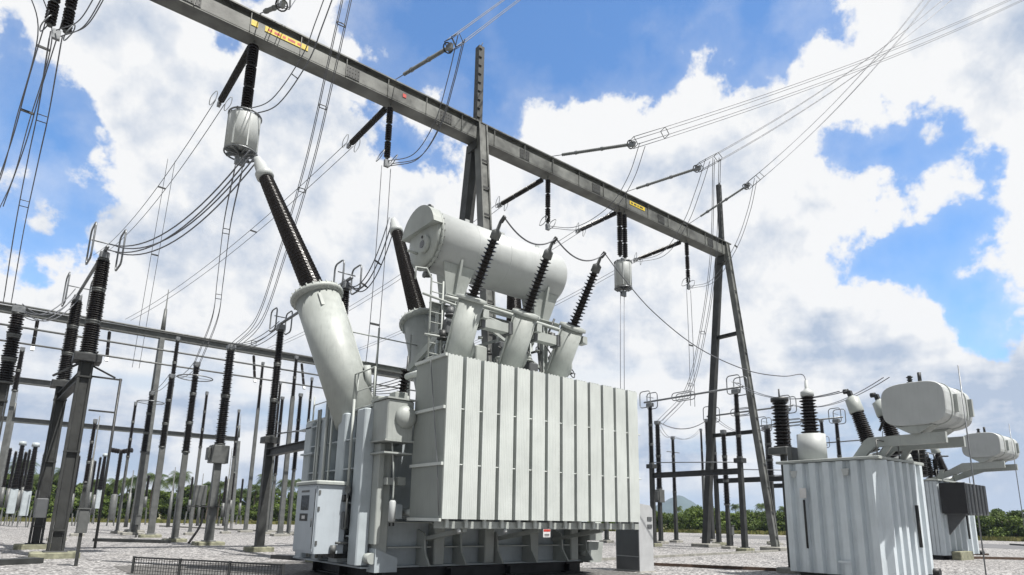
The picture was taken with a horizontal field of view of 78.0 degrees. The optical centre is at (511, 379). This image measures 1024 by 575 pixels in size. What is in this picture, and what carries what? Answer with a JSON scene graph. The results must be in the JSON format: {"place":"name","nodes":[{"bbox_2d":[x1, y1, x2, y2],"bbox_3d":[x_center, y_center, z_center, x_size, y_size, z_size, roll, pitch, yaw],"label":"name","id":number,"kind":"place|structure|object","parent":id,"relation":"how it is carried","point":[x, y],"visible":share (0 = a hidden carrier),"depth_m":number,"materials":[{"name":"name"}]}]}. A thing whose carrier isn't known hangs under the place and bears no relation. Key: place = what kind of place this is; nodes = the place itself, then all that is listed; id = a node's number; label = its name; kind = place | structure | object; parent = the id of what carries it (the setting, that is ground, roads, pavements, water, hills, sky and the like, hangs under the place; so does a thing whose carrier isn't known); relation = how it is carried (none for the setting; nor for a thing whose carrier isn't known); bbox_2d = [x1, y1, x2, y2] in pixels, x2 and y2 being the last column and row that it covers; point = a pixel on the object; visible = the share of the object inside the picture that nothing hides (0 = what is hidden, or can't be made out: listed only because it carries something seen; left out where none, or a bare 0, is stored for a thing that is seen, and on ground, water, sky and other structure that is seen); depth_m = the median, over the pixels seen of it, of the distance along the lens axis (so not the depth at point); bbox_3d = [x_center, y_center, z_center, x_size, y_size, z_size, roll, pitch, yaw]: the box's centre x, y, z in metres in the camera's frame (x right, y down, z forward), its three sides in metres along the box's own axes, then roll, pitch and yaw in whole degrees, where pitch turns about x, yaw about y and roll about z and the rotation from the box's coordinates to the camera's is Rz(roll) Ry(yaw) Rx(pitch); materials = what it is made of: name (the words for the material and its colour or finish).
{"place":"outdoors","nodes":[
{"label":"outdoors","id":0,"kind":"place"},
{"bbox_2d":[0,339,376,395],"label":"bus tube","id":1,"kind":"object","parent":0,"point":[165,364],"visible":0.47,"depth_m":50.12,"materials":[{"name":"metal"}]},
{"bbox_2d":[0,301,400,373],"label":"bus tube","id":2,"kind":"object","parent":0,"point":[103,320],"visible":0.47,"depth_m":40.98,"materials":[{"name":"metal"}]},
{"bbox_2d":[0,323,415,391],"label":"bus tube","id":3,"kind":"object","parent":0,"point":[34,329],"visible":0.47,"depth_m":45.99,"materials":[{"name":"metal"}]},
{"bbox_2d":[0,521,1023,574],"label":"gravel yard","id":4,"kind":"structure","parent":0,"point":[103,558],"depth_m":28.15,"materials":[{"name":"grey gravel"}]},
{"bbox_2d":[0,448,12,525],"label":"current transformer","id":5,"kind":"object","parent":4,"relation":"on","point":[4,483],"visible":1,"depth_m":63.23,"materials":[{"name":"metal"}]},
{"bbox_2d":[0,451,17,524],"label":"current transformer","id":6,"kind":"object","parent":4,"relation":"on","point":[15,454],"visible":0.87,"depth_m":68.97,"materials":[{"name":"metal"}]},
{"bbox_2d":[0,347,24,479],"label":"insulator post","id":7,"kind":"object","parent":4,"relation":"on","point":[14,389],"visible":0.98,"depth_m":41.90,"materials":[{"name":"metal"}]},
{"bbox_2d":[0,305,25,435],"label":"insulator post","id":8,"kind":"object","parent":4,"relation":"on","point":[9,357],"visible":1,"depth_m":24.38,"materials":[{"name":"ceramic"}]},
{"bbox_2d":[3,441,26,525],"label":"current transformer","id":9,"kind":"object","parent":4,"relation":"on","point":[12,498],"visible":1,"depth_m":63.87,"materials":[{"name":"metal"}]},
{"bbox_2d":[8,452,27,525],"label":"current transformer","id":10,"kind":"object","parent":4,"relation":"on","point":[21,480],"visible":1,"depth_m":64.31,"materials":[{"name":"metal"}]},
{"bbox_2d":[0,557,43,564],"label":"trench kerb","id":11,"kind":"structure","parent":4,"relation":"on","point":[18,561],"depth_m":18.98,"materials":[{"name":"concrete"}]},
{"bbox_2d":[16,442,39,526],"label":"current transformer","id":12,"kind":"object","parent":4,"relation":"on","point":[25,500],"visible":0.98,"depth_m":60.05,"materials":[{"name":"metal"}]},
{"bbox_2d":[12,377,50,386],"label":"steel gantry","id":13,"kind":"object","parent":4,"relation":"on","point":[34,382],"depth_m":67.83,"materials":[{"name":"metal"}]},
{"bbox_2d":[13,221,126,558],"bbox_3d":[-17.670,0.699,25.689,2.204,12.224,8.031,11,-16,-37],"label":"disconnector","id":14,"kind":"object","parent":4,"relation":"on","point":[86,358],"visible":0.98,"depth_m":23.47,"materials":[{"name":"metal"}]},
{"bbox_2d":[15,288,78,321],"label":"connecting cable","id":15,"kind":"object","parent":14,"relation":"attached to","point":[59,310],"visible":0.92,"depth_m":27.14,"materials":[{"name":"metal"}]},
{"bbox_2d":[108,150,257,255],"bbox_3d":[-11.692,-5.712,21.910,8.706,2.000,0.303,-7,-15,33],"label":"connecting cable","id":16,"kind":"object","parent":14,"relation":"attached to","point":[184,226],"visible":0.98,"depth_m":20.95,"materials":[{"name":"metal"}]},
{"bbox_2d":[74,508,91,565],"bbox_3d":[-12.878,4.680,18.859,0.340,1.689,0.260,11,-16,-37],"label":"junction box","id":17,"kind":"object","parent":4,"relation":"on","point":[82,521],"visible":1,"depth_m":18.85,"materials":[{"name":"metal"}]},
{"bbox_2d":[69,419,97,535],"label":"insulator post","id":18,"kind":"object","parent":4,"relation":"on","point":[88,463],"visible":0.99,"depth_m":41.70,"materials":[{"name":"ceramic"}]},
{"bbox_2d":[83,416,99,507],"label":"post","id":19,"kind":"object","parent":4,"relation":"on","point":[87,494],"visible":0.81,"depth_m":59.83,"materials":[{"name":"metal"}]},
{"bbox_2d":[89,457,101,523],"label":"current transformer","id":20,"kind":"object","parent":4,"relation":"on","point":[94,494],"visible":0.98,"depth_m":80.69,"materials":[{"name":"metal"}]},
{"bbox_2d":[91,453,107,522],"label":"current transformer","id":21,"kind":"object","parent":4,"relation":"on","point":[99,487],"visible":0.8,"depth_m":85.55,"materials":[{"name":"metal"}]},
{"bbox_2d":[106,448,133,525],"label":"circuit breaker","id":22,"kind":"object","parent":4,"relation":"on","point":[113,503],"visible":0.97,"depth_m":72.16,"materials":[{"name":"metal"}]},
{"bbox_2d":[0,392,240,523],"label":"steel gantry","id":23,"kind":"object","parent":4,"relation":"on","point":[90,426],"visible":0.6,"depth_m":94.64,"materials":[{"name":"metal"}]},
{"bbox_2d":[110,402,137,533],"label":"insulator post","id":24,"kind":"object","parent":4,"relation":"on","point":[117,530],"visible":1,"depth_m":47.80,"materials":[{"name":"metal"}]},
{"bbox_2d":[92,538,170,542],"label":"trench kerb","id":25,"kind":"structure","parent":4,"relation":"on","point":[132,540],"depth_m":33.84,"materials":[{"name":"concrete"}]},
{"bbox_2d":[120,391,164,534],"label":"insulator post","id":26,"kind":"object","parent":4,"relation":"on","point":[139,481],"visible":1,"depth_m":45.87,"materials":[{"name":"metal"}]},
{"bbox_2d":[138,374,174,537],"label":"insulator post","id":27,"kind":"object","parent":4,"relation":"on","point":[156,488],"visible":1,"depth_m":41.84,"materials":[{"name":"metal"}]},
{"bbox_2d":[141,337,179,534],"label":"insulator post","id":28,"kind":"object","parent":4,"relation":"on","point":[174,362],"visible":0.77,"depth_m":45.59,"materials":[{"name":"metal"}]},
{"bbox_2d":[161,361,212,541],"bbox_3d":[-18.783,3.997,36.431,1.942,10.351,1.957,11,-16,-37],"label":"surge arrester","id":29,"kind":"object","parent":4,"relation":"on","point":[185,452],"visible":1,"depth_m":36.27,"materials":[{"name":"metal"}]},
{"bbox_2d":[183,391,208,534],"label":"insulator post","id":30,"kind":"object","parent":4,"relation":"on","point":[189,532],"visible":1,"depth_m":48.21,"materials":[{"name":"metal"}]},
{"bbox_2d":[0,289,413,532],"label":"steel gantry","id":31,"kind":"object","parent":4,"relation":"on","point":[161,337],"visible":0.41,"depth_m":53.76,"materials":[{"name":"metal"}]},
{"bbox_2d":[187,344,235,545],"bbox_3d":[-15.696,3.262,33.468,1.835,10.627,1.096,11,-16,-37],"label":"voltage transformer","id":32,"kind":"object","parent":4,"relation":"on","point":[217,454],"visible":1,"depth_m":33.05,"materials":[{"name":"ceramic"}]},
{"bbox_2d":[232,0,351,347],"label":"dropper cable","id":33,"kind":"object","parent":32,"relation":"attached to","point":[326,107],"visible":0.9,"depth_m":26.00,"materials":[{"name":"metal"}]},
{"bbox_2d":[220,409,240,533],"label":"insulator post","id":34,"kind":"object","parent":4,"relation":"on","point":[225,531],"visible":1,"depth_m":52.50,"materials":[{"name":"metal"}]},
{"bbox_2d":[237,362,264,531],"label":"insulator post","id":35,"kind":"object","parent":4,"relation":"on","point":[248,501],"visible":0.94,"depth_m":57.47,"materials":[{"name":"metal"}]},
{"bbox_2d":[265,381,281,533],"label":"insulator post","id":36,"kind":"object","parent":4,"relation":"on","point":[276,423],"visible":0.74,"depth_m":53.05,"materials":[{"name":"metal"}]},
{"bbox_2d":[268,396,284,531],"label":"insulator post","id":37,"kind":"object","parent":4,"relation":"on","point":[276,459],"visible":0.78,"depth_m":58.69,"materials":[{"name":"metal"}]},
{"bbox_2d":[270,356,298,535],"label":"insulator post","id":38,"kind":"object","parent":4,"relation":"on","point":[284,483],"visible":0.99,"depth_m":48.91,"materials":[{"name":"metal"}]},
{"bbox_2d":[283,393,302,534],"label":"insulator post","id":39,"kind":"object","parent":4,"relation":"on","point":[293,468],"visible":0.79,"depth_m":52.31,"materials":[{"name":"metal"}]},
{"bbox_2d":[243,259,362,562],"bbox_3d":[-8.751,1.521,26.148,1.075,11.136,8.350,11,-16,-37],"label":"disconnector","id":40,"kind":"object","parent":4,"relation":"on","point":[269,440],"visible":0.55,"depth_m":28.23,"materials":[{"name":"metal"}]},
{"bbox_2d":[114,561,650,574],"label":"oil pit gravel","id":41,"kind":"structure","parent":4,"relation":"on","point":[298,568],"depth_m":18.85,"materials":[{"name":"grey gravel"}]},
{"bbox_2d":[130,556,284,574],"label":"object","id":42,"kind":"object","parent":41,"relation":"on","point":[229,564],"visible":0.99,"depth_m":15.96,"materials":[{"name":"metal"}]},
{"bbox_2d":[254,156,640,574],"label":"power transformer","id":43,"kind":"object","parent":41,"relation":"on","point":[512,461],"visible":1,"depth_m":16.85,"materials":[{"name":"metal"}]},
{"bbox_2d":[344,217,391,291],"bbox_3d":[-5.469,-4.734,24.177,2.237,2.740,0.262,-5,-14,25],"label":"connecting cable","id":44,"kind":"object","parent":43,"relation":"attached to","point":[363,284],"visible":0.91,"depth_m":23.91,"materials":[{"name":"metal"}]},
{"bbox_2d":[606,255,805,379],"bbox_3d":[6.063,-1.760,19.773,7.573,3.123,0.674,6,-13,-21],"label":"jumper cable","id":45,"kind":"object","parent":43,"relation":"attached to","point":[689,341],"visible":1,"depth_m":19.80,"materials":[{"name":"metal"}]},
{"bbox_2d":[150,0,786,550],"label":"steel gantry","id":46,"kind":"object","parent":4,"relation":"on","point":[286,44],"visible":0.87,"depth_m":31.70,"materials":[{"name":"metal"}]},
{"bbox_2d":[0,0,52,206],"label":"dropper cable","id":47,"kind":"object","parent":46,"relation":"hanging from","point":[43,47],"visible":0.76,"depth_m":24.01,"materials":[{"name":"metal"}]},
{"bbox_2d":[39,0,77,41],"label":"insulator string","id":48,"kind":"object","parent":46,"relation":"hanging from","point":[53,7],"visible":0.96,"depth_m":20.96,"materials":[{"name":"brown ceramic"}]},
{"bbox_2d":[0,10,63,206],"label":"dropper cable","id":49,"kind":"object","parent":48,"relation":"hanging from","point":[26,111],"visible":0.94,"depth_m":22.88,"materials":[{"name":"metal"}]},
{"bbox_2d":[3,31,62,303],"bbox_3d":[-20.684,-7.726,26.913,0.423,4.969,17.497,11,-16,-39],"label":"dropper cable","id":50,"kind":"object","parent":48,"relation":"hanging from","point":[36,120],"visible":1,"depth_m":24.06,"materials":[{"name":"metal"}]},
{"bbox_2d":[56,0,103,36],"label":"jumper cable","id":51,"kind":"object","parent":48,"relation":"attached to","point":[85,25],"visible":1,"depth_m":20.59,"materials":[{"name":"metal"}]},
{"bbox_2d":[209,45,247,110],"bbox_3d":[-12.047,-13.141,27.411,0.952,0.851,5.076,11,-16,-37],"label":"insulator string","id":52,"kind":"object","parent":46,"relation":"hanging from","point":[233,78],"visible":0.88,"depth_m":27.58,"materials":[{"name":"brown ceramic"}]},
{"bbox_2d":[94,100,224,254],"bbox_3d":[-23.967,-11.347,40.722,0.431,2.570,31.369,12,-16,-41],"label":"overhead conductor","id":53,"kind":"object","parent":52,"relation":"attached to","point":[158,186],"visible":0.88,"depth_m":34.85,"materials":[{"name":"metal"}]},
{"bbox_2d":[132,159,174,366],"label":"dropper cable","id":54,"kind":"object","parent":53,"relation":"hanging from","point":[156,265],"visible":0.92,"depth_m":40.55,"materials":[{"name":"metal"}]},
{"bbox_2d":[241,41,258,110],"bbox_3d":[-10.307,-11.786,24.846,0.420,3.449,0.420,11,-16,-37],"label":"insulator string","id":55,"kind":"object","parent":46,"relation":"hanging from","point":[250,76],"visible":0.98,"depth_m":24.77,"materials":[{"name":"brown ceramic"}]},
{"bbox_2d":[223,106,261,166],"bbox_3d":[-10.352,-9.324,24.305,1.233,2.355,1.240,11,-16,-37],"label":"line trap","id":56,"kind":"object","parent":55,"relation":"hanging from","point":[242,134],"visible":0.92,"depth_m":23.92,"materials":[{"name":"white metal"}]},
{"bbox_2d":[194,165,242,365],"bbox_3d":[-14.155,-4.453,30.423,0.687,4.737,15.983,8,-14,-28],"label":"dropper cable","id":57,"kind":"object","parent":56,"relation":"hanging from","point":[218,270],"visible":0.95,"depth_m":29.39,"materials":[{"name":"metal"}]},
{"bbox_2d":[245,0,331,113],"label":"jumper cable","id":58,"kind":"object","parent":56,"relation":"attached to","point":[298,62],"visible":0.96,"depth_m":23.93,"materials":[{"name":"metal"}]},
{"bbox_2d":[342,107,386,151],"bbox_3d":[-7.085,-12.287,30.788,0.952,0.850,4.311,11,-16,-37],"label":"insulator string","id":59,"kind":"object","parent":46,"relation":"hanging from","point":[376,117],"visible":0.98,"depth_m":30.76,"materials":[{"name":"brown ceramic"}]},
{"bbox_2d":[126,143,353,319],"bbox_3d":[-20.259,-8.495,42.664,32.465,2.820,0.431,-10,-17,41],"label":"overhead conductor","id":60,"kind":"object","parent":59,"relation":"attached to","point":[248,231],"visible":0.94,"depth_m":38.70,"materials":[{"name":"metal"}]},
{"bbox_2d":[376,104,397,167],"bbox_3d":[-5.582,-11.043,28.552,0.910,3.141,0.540,11,-16,-37],"label":"insulator string","id":61,"kind":"object","parent":46,"relation":"hanging from","point":[388,139],"visible":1,"depth_m":28.45,"materials":[{"name":"brown ceramic"}]},
{"bbox_2d":[366,165,390,384],"bbox_3d":[-5.756,-4.663,27.104,0.626,9.908,0.060,11,-16,-37],"label":"dropper cable","id":62,"kind":"object","parent":61,"relation":"hanging from","point":[375,324],"visible":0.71,"depth_m":27.19,"materials":[{"name":"metal"}]},
{"bbox_2d":[395,42,453,79],"bbox_3d":[-3.857,-13.415,26.913,0.200,1.423,4.815,11,-16,-37],"label":"insulator string","id":63,"kind":"object","parent":46,"relation":"hanging from","point":[449,47],"visible":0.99,"depth_m":26.33,"materials":[{"name":"grey ceramic"}]},
{"bbox_2d":[443,0,519,53],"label":"overhead conductor","id":64,"kind":"object","parent":63,"relation":"attached to","point":[449,38],"visible":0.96,"depth_m":26.41,"materials":[{"name":"metal"}]},
{"bbox_2d":[388,35,464,166],"bbox_3d":[-3.370,-11.410,26.769,1.325,3.136,5.725,11,-16,-37],"label":"jumper cable","id":65,"kind":"object","parent":64,"relation":"hanging from","point":[439,125],"visible":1,"depth_m":26.91,"materials":[{"name":"metal"}]},
{"bbox_2d":[495,178,543,210],"bbox_3d":[0.459,-10.845,36.630,0.952,0.850,4.273,11,-16,-37],"label":"insulator string","id":66,"kind":"object","parent":46,"relation":"hanging from","point":[537,182],"visible":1,"depth_m":36.62,"materials":[{"name":"brown ceramic"}]},
{"bbox_2d":[539,177,555,230],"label":"insulator string","id":67,"kind":"object","parent":46,"relation":"hanging from","point":[547,202],"visible":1,"depth_m":34.31,"materials":[{"name":"brown ceramic"}]},
{"bbox_2d":[545,143,644,229],"bbox_3d":[4.591,-9.529,32.369,2.084,2.009,6.442,11,-16,-37],"label":"jumper cable","id":68,"kind":"object","parent":67,"relation":"attached to","point":[610,207],"visible":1,"depth_m":32.76,"materials":[{"name":"metal"}]},
{"bbox_2d":[554,141,635,155],"bbox_3d":[3.999,-11.676,32.282,0.200,2.231,5.876,11,-16,-37],"label":"insulator string","id":69,"kind":"object","parent":46,"relation":"hanging from","point":[631,144],"visible":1,"depth_m":31.58,"materials":[{"name":"grey"}]},
{"bbox_2d":[627,0,1022,148],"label":"overhead conductor","id":70,"kind":"object","parent":69,"relation":"attached to","point":[806,82],"visible":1,"depth_m":34.61,"materials":[{"name":"metal"}]},
{"bbox_2d":[575,211,616,236],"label":"insulator string","id":71,"kind":"object","parent":46,"relation":"hanging from","point":[611,215],"visible":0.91,"depth_m":39.99,"materials":[{"name":"brown ceramic"}]},
{"bbox_2d":[617,209,627,260],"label":"insulator string","id":72,"kind":"object","parent":46,"relation":"hanging from","point":[622,222],"visible":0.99,"depth_m":37.97,"materials":[{"name":"brown ceramic"}]},
{"bbox_2d":[614,258,632,296],"bbox_3d":[6.586,-6.087,37.476,1.071,2.398,1.077,11,-16,-37],"label":"line trap","id":73,"kind":"object","parent":72,"relation":"hanging from","point":[624,268],"visible":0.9,"depth_m":37.14,"materials":[{"name":"grey metal"}]},
{"bbox_2d":[633,241,680,264],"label":"insulator string","id":74,"kind":"object","parent":46,"relation":"hanging from","point":[646,255],"visible":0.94,"depth_m":44.19,"materials":[{"name":"brown ceramic"}]},
{"bbox_2d":[626,165,701,191],"bbox_3d":[8.535,-11.397,36.264,0.200,0.905,5.357,11,-16,-37],"label":"insulator string","id":75,"kind":"object","parent":46,"relation":"hanging from","point":[696,168],"visible":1,"depth_m":35.65,"materials":[{"name":"grey"}]},
{"bbox_2d":[693,0,950,172],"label":"overhead conductor","id":76,"kind":"object","parent":75,"relation":"attached to","point":[802,103],"visible":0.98,"depth_m":37.40,"materials":[{"name":"metal"}]},
{"bbox_2d":[658,159,720,423],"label":"dropper cable","id":77,"kind":"object","parent":76,"relation":"hanging from","point":[706,289],"visible":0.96,"depth_m":41.02,"materials":[{"name":"metal"}]},
{"bbox_2d":[682,240,694,289],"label":"insulator string","id":78,"kind":"object","parent":46,"relation":"hanging from","point":[687,266],"visible":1,"depth_m":41.82,"materials":[{"name":"brown ceramic"}]},
{"bbox_2d":[690,182,750,222],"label":"insulator string","id":79,"kind":"object","parent":46,"relation":"hanging from","point":[727,198],"visible":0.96,"depth_m":40.17,"materials":[{"name":"grey"}]},
{"bbox_2d":[742,1,929,189],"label":"overhead conductor","id":80,"kind":"object","parent":79,"relation":"attached to","point":[842,94],"visible":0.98,"depth_m":42.07,"materials":[{"name":"metal"}]},
{"bbox_2d":[615,504,655,572],"bbox_3d":[4.056,5.209,20.951,0.797,2.163,1.113,11,-16,-37],"label":"control kiosk","id":81,"kind":"object","parent":4,"relation":"on","point":[634,551],"visible":0.9,"depth_m":20.59,"materials":[{"name":"paint"}]},
{"bbox_2d":[654,421,668,543],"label":"voltage transformer","id":82,"kind":"object","parent":4,"relation":"on","point":[659,495],"visible":0.86,"depth_m":47.13,"materials":[{"name":"metal"}]},
{"bbox_2d":[667,436,682,542],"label":"insulator post","id":83,"kind":"object","parent":4,"relation":"on","point":[675,517],"visible":0.9,"depth_m":50.65,"materials":[{"name":"metal"}]},
{"bbox_2d":[602,550,778,560],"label":"trench kerb","id":84,"kind":"structure","parent":4,"relation":"on","point":[677,555],"depth_m":31.25,"materials":[{"name":"concrete"}]},
{"bbox_2d":[639,374,754,550],"bbox_3d":[11.477,5.347,40.074,0.880,10.368,7.770,11,-16,-37],"label":"disconnector","id":85,"kind":"object","parent":4,"relation":"on","point":[739,460],"visible":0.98,"depth_m":39.09,"materials":[{"name":"metal"}]},
{"bbox_2d":[654,563,775,570],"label":"trench kerb","id":86,"kind":"structure","parent":4,"relation":"on","point":[717,566],"depth_m":22.58,"materials":[{"name":"concrete"}]},
{"bbox_2d":[720,430,737,548],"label":"insulator post","id":87,"kind":"object","parent":4,"relation":"on","point":[726,494],"visible":0.98,"depth_m":40.19,"materials":[{"name":"metal"}]},
{"bbox_2d":[703,395,796,544],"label":"disconnector","id":88,"kind":"object","parent":4,"relation":"on","point":[716,480],"visible":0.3,"depth_m":46.02,"materials":[{"name":"metal"}]},
{"bbox_2d":[764,425,783,544],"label":"insulator post","id":89,"kind":"object","parent":4,"relation":"on","point":[769,459],"visible":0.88,"depth_m":49.46,"materials":[{"name":"metal"}]},
{"bbox_2d":[768,389,800,573],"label":"surge arrester","id":90,"kind":"object","parent":4,"relation":"on","point":[781,419],"visible":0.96,"depth_m":21.89,"materials":[{"name":"ceramic"}]},
{"bbox_2d":[758,407,845,542],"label":"disconnector","id":91,"kind":"object","parent":4,"relation":"on","point":[835,421],"visible":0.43,"depth_m":48.53,"materials":[{"name":"metal"}]},
{"bbox_2d":[776,365,986,574],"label":"transformer","id":92,"kind":"object","parent":4,"relation":"on","point":[862,511],"visible":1,"depth_m":18.22,"materials":[{"name":"paint"}]},
{"bbox_2d":[891,424,1023,560],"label":"transformer","id":93,"kind":"object","parent":4,"relation":"on","point":[951,507],"visible":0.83,"depth_m":31.59,"materials":[{"name":"paint"}]},
{"bbox_2d":[0,0,1023,513],"label":"sky","id":94,"kind":"structure","parent":0,"point":[889,242],"materials":[{"name":"blue"}]},
{"bbox_2d":[656,495,696,513],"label":"hill","id":95,"kind":"structure","parent":0,"point":[682,501],"depth_m":2344.08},
{"bbox_2d":[691,535,1023,549],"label":"road","id":96,"kind":"structure","parent":0,"point":[1000,546],"depth_m":60.86,"materials":[{"name":"grey asphalt"}]},
{"label":"ground","id":97,"kind":"structure","parent":0,"visible":0},
{"bbox_2d":[145,472,169,514],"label":"palm tree","id":98,"kind":"object","parent":97,"relation":"on","point":[152,477],"visible":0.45,"depth_m":104.70,"materials":[{"name":"green plant"}]},
{"bbox_2d":[0,517,1023,541],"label":"grass","id":99,"kind":"structure","parent":97,"relation":"on","point":[984,538],"depth_m":93.88,"materials":[{"name":"green plant"}]},
{"bbox_2d":[681,507,702,529],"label":"bush","id":100,"kind":"object","parent":97,"relation":"on","point":[696,515],"visible":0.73,"depth_m":101.09,"materials":[{"name":"green plant"}]},
{"bbox_2d":[760,510,785,531],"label":"bush","id":101,"kind":"object","parent":97,"relation":"on","point":[780,517],"visible":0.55,"depth_m":99.69,"materials":[{"name":"green plant"}]},
{"bbox_2d":[975,516,993,535],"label":"bush","id":102,"kind":"object","parent":97,"relation":"on","point":[985,526],"visible":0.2,"depth_m":85.31,"materials":[{"name":"green plant"}]},
{"bbox_2d":[993,515,1023,536],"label":"bush","id":103,"kind":"object","parent":97,"relation":"on","point":[1014,527],"visible":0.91,"depth_m":83.29,"materials":[{"name":"green plant"}]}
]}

